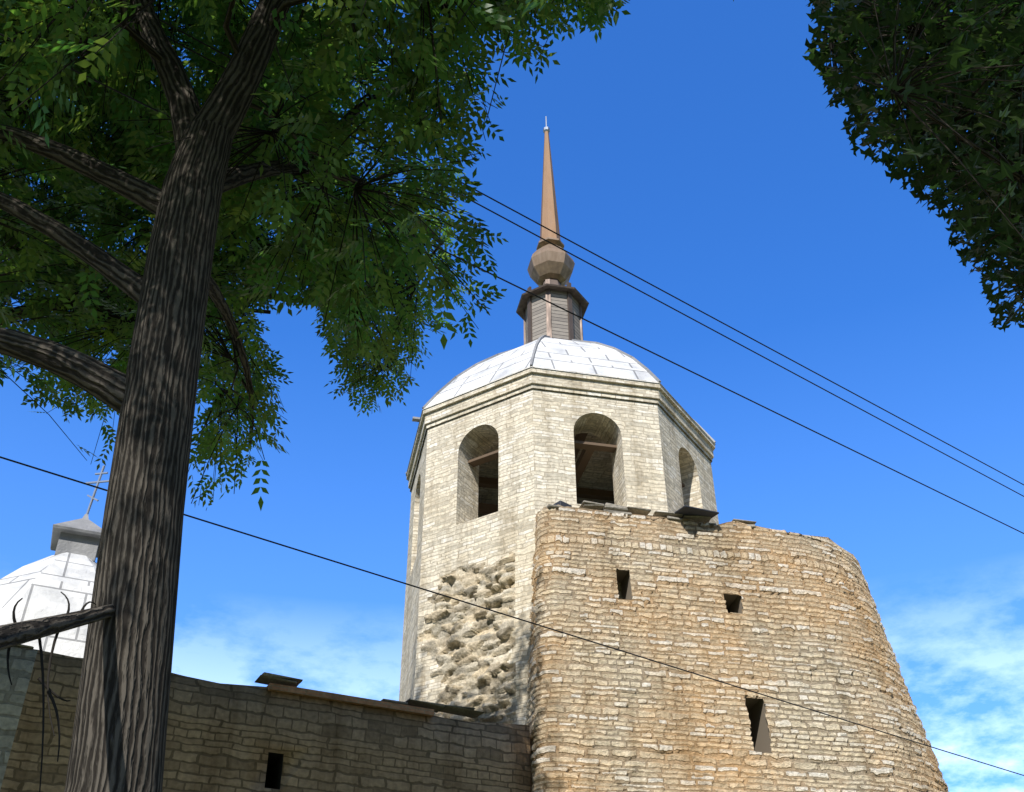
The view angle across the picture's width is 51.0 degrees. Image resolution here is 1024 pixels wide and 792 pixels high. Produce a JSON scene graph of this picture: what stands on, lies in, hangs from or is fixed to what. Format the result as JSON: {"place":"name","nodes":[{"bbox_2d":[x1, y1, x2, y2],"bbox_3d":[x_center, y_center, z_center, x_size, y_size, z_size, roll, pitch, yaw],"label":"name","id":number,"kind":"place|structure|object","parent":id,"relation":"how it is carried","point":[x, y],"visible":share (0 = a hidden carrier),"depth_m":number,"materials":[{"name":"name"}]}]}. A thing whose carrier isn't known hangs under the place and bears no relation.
{"place":"outdoors","nodes":[
{"label":"outdoors","id":0,"kind":"place"},
{"bbox_2d":[0,552,96,657],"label":"dome","id":1,"kind":"structure","parent":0,"point":[39,586],"depth_m":18.77,"materials":[{"name":"white metal"}]},
{"bbox_2d":[50,514,101,561],"bbox_3d":[-8.462,2.818,21.022,1.040,1.120,1.040,13,-38,-18],"label":"cupola","id":2,"kind":"object","parent":1,"relation":"on","point":[81,536],"visible":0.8,"depth_m":20.64,"materials":[{"name":"grey metal"}]},
{"bbox_2d":[86,465,108,513],"bbox_3d":[-8.387,1.922,21.639,0.620,1.198,0.035,-11,-37,14],"label":"cross","id":3,"kind":"object","parent":2,"relation":"on","point":[95,489],"visible":0.86,"depth_m":21.72,"materials":[{"name":"silver metal"}]},
{"bbox_2d":[0,0,1023,791],"label":"sky","id":4,"kind":"structure","parent":0,"point":[697,151],"materials":[{"name":"blue"}]},
{"label":"ground","id":5,"kind":"structure","parent":0,"visible":0},
{"bbox_2d":[0,0,476,500],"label":"ash tree","id":6,"kind":"object","parent":5,"relation":"on","point":[72,328],"visible":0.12,"depth_m":14.46,"materials":[{"name":"green plant"}]},
{"bbox_2d":[0,646,531,791],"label":"curtain wall","id":7,"kind":"structure","parent":5,"relation":"on","point":[221,737],"depth_m":15.37,"materials":[{"name":"stone"}]},
{"bbox_2d":[17,644,484,718],"bbox_3d":[-10.132,2.404,13.310,21.479,0.260,0.456,16,-39,-21],"label":"wall coping","id":8,"kind":"object","parent":7,"relation":"on","point":[265,678],"depth_m":16.70,"materials":[{"name":"stone"}]},
{"bbox_2d":[267,683,433,716],"bbox_3d":[-2.902,5.145,17.068,2.600,0.235,2.421,16,-39,-21],"label":"coping","id":9,"kind":"object","parent":7,"relation":"on","point":[403,708],"visible":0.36,"depth_m":16.13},
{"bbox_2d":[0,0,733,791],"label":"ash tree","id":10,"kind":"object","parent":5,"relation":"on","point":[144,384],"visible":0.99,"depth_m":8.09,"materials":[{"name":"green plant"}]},
{"bbox_2d":[6,592,95,791],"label":"dead twigs","id":11,"kind":"object","parent":10,"relation":"on","point":[49,691],"visible":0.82,"depth_m":4.09,"materials":[{"name":"grey wood"}]},
{"bbox_2d":[399,388,718,701],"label":"bell tower","id":12,"kind":"structure","parent":5,"relation":"on","point":[658,456],"depth_m":21.74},
{"bbox_2d":[412,417,419,421],"bbox_3d":[-1.942,0.533,23.614,0.500,0.050,0.120,7,-36,-10],"label":"floodlight","id":13,"kind":"object","parent":12,"relation":"on","point":[415,419],"visible":0.36,"depth_m":23.55,"materials":[{"name":"grey metal"}]},
{"bbox_2d":[414,499,534,724],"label":"rough stone wall","id":14,"kind":"structure","parent":12,"relation":"attached to","point":[469,655],"depth_m":19.67,"materials":[{"name":"stone"}]},
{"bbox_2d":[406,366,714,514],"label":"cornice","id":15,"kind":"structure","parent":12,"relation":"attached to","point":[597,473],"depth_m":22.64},
{"bbox_2d":[406,337,715,476],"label":"white dome","id":16,"kind":"structure","parent":12,"relation":"on","point":[574,356],"depth_m":23.07,"materials":[{"name":"white metal"}]},
{"bbox_2d":[525,290,580,343],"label":"drum planks","id":17,"kind":"object","parent":16,"relation":"on","point":[559,318],"visible":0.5,"depth_m":26.67,"materials":[{"name":"grey wood"}]},
{"bbox_2d":[516,278,588,319],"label":"lantern cornice","id":18,"kind":"structure","parent":17,"relation":"on","point":[555,285],"depth_m":27.16,"materials":[{"name":"wood"}]},
{"bbox_2d":[527,237,574,285],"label":"onion dome","id":19,"kind":"structure","parent":18,"relation":"on","point":[548,260],"depth_m":27.95,"materials":[{"name":"beige metal"}]},
{"bbox_2d":[540,131,560,239],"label":"spire","id":20,"kind":"structure","parent":19,"relation":"on","point":[549,216],"depth_m":29.65,"materials":[{"name":"orange metal"}]},
{"bbox_2d":[543,116,549,132],"bbox_3d":[1.013,-8.021,31.716,0.199,0.720,0.194,7,-36,-10],"label":"spire finial","id":21,"kind":"object","parent":20,"relation":"on","point":[546,128],"visible":1,"depth_m":31.52,"materials":[{"name":"silver metal"}]},
{"bbox_2d":[523,279,582,344],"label":"corner posts","id":22,"kind":"object","parent":16,"relation":"on","point":[548,314],"visible":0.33,"depth_m":26.75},
{"bbox_2d":[405,335,715,473],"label":"roof ribs","id":23,"kind":"object","parent":16,"relation":"attached to","point":[532,361],"visible":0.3,"depth_m":24.06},
{"bbox_2d":[468,433,684,513],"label":"wooden beams","id":24,"kind":"structure","parent":12,"relation":"in","point":[589,448],"depth_m":22.77,"materials":[{"name":"brown wood"}]},
{"bbox_2d":[525,505,948,791],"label":"old tower","id":25,"kind":"structure","parent":5,"relation":"on","point":[791,617],"depth_m":18.39,"materials":[{"name":"stone"}]},
{"bbox_2d":[553,500,718,517],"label":"roofing felt scraps","id":26,"kind":"object","parent":25,"relation":"on","point":[688,510],"visible":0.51,"depth_m":20.04,"materials":[{"name":"grey"}]},
{"bbox_2d":[547,500,755,527],"bbox_3d":[2.616,2.263,20.173,4.104,0.224,0.363,7,-36,-10],"label":"tower coping","id":27,"kind":"object","parent":25,"relation":"on","point":[612,508],"visible":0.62,"depth_m":20.07,"materials":[{"name":"stone"}]},
{"bbox_2d":[802,0,1023,331],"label":"maple tree","id":28,"kind":"object","parent":5,"relation":"on","point":[956,82],"visible":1,"depth_m":9.21,"materials":[{"name":"green plant"}]},
{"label":"utility poles","id":29,"kind":"object","parent":5,"relation":"on","visible":0},
{"bbox_2d":[0,1,1023,775],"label":"overhead wires","id":30,"kind":"object","parent":29,"relation":"on","point":[596,325],"visible":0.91,"depth_m":11.21,"materials":[{"name":"black"}]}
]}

